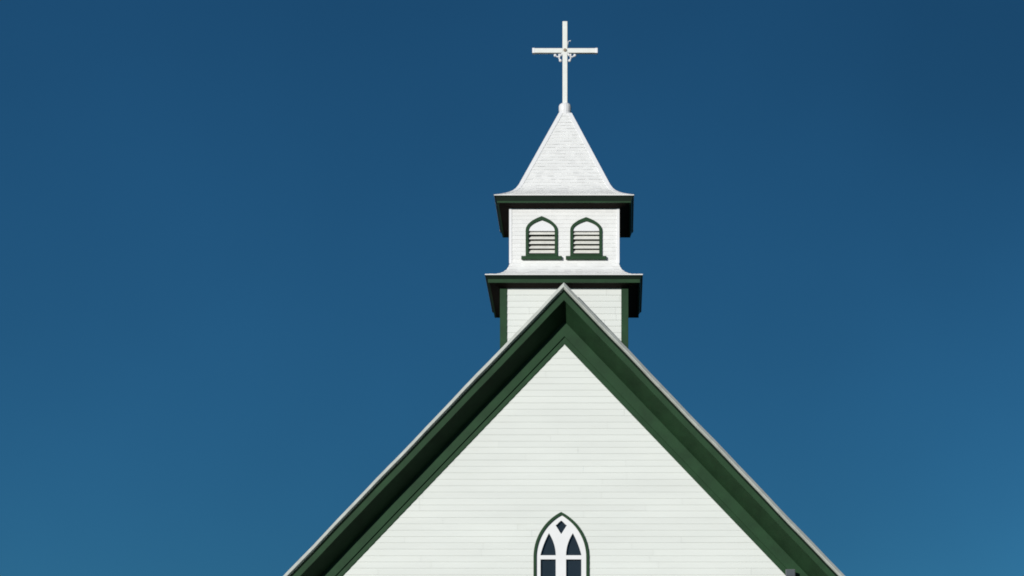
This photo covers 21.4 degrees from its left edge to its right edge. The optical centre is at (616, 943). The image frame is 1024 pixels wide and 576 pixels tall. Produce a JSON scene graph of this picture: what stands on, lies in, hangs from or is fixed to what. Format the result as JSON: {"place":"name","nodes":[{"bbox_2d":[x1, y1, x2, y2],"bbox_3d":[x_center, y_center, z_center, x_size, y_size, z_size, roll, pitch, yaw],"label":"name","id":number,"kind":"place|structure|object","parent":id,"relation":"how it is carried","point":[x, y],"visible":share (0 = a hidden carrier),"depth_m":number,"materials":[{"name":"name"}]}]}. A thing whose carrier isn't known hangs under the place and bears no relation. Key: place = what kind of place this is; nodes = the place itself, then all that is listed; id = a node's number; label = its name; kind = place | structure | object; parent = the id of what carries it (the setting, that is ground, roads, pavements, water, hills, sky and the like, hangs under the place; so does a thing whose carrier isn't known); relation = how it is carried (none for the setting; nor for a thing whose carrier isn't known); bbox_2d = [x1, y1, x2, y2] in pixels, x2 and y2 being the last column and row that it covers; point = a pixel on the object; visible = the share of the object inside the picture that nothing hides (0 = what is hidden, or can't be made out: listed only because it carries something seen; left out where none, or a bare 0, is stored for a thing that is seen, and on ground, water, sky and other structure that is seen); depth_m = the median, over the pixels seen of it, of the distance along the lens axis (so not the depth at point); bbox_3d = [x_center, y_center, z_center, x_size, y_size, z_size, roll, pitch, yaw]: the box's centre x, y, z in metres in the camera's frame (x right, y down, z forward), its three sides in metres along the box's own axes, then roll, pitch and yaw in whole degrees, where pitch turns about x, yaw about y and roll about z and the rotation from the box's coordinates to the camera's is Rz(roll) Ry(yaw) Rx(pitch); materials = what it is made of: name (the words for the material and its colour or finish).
{"place":"outdoors","nodes":[
{"label":"outdoors","id":0,"kind":"place"},
{"bbox_2d":[0,0,1023,575],"label":"sky","id":1,"kind":"structure","parent":0,"point":[248,248],"materials":[{"name":"blue"}]},
{"label":"ground","id":2,"kind":"structure","parent":0,"visible":0},
{"bbox_2d":[283,21,844,575],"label":"church","id":3,"kind":"structure","parent":2,"relation":"on","point":[563,433],"depth_m":52.49,"materials":[{"name":"white paint"}]},
{"bbox_2d":[521,216,561,259],"bbox_3d":[-1.465,-13.754,52.727,0.790,0.844,0.215,0,0,0],"label":"louvred window","id":4,"kind":"structure","parent":3,"relation":"in","point":[541,233],"depth_m":52.68,"materials":[{"name":"green paint"}]},
{"bbox_2d":[533,512,588,575],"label":"gothic window","id":5,"kind":"structure","parent":3,"relation":"in","point":[561,547],"depth_m":52.49,"materials":[{"name":"green paint"}]},
{"bbox_2d":[566,217,605,259],"bbox_3d":[-0.598,-13.744,52.727,0.790,0.825,0.215,0,0,0],"label":"louvred window","id":6,"kind":"structure","parent":3,"relation":"in","point":[585,234],"depth_m":52.68,"materials":[{"name":"green paint"}]},
{"bbox_2d":[786,569,794,575],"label":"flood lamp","id":7,"kind":"object","parent":3,"relation":"attached to","point":[790,572],"visible":1,"depth_m":52.24,"materials":[{"name":"grey metal"}]}
]}

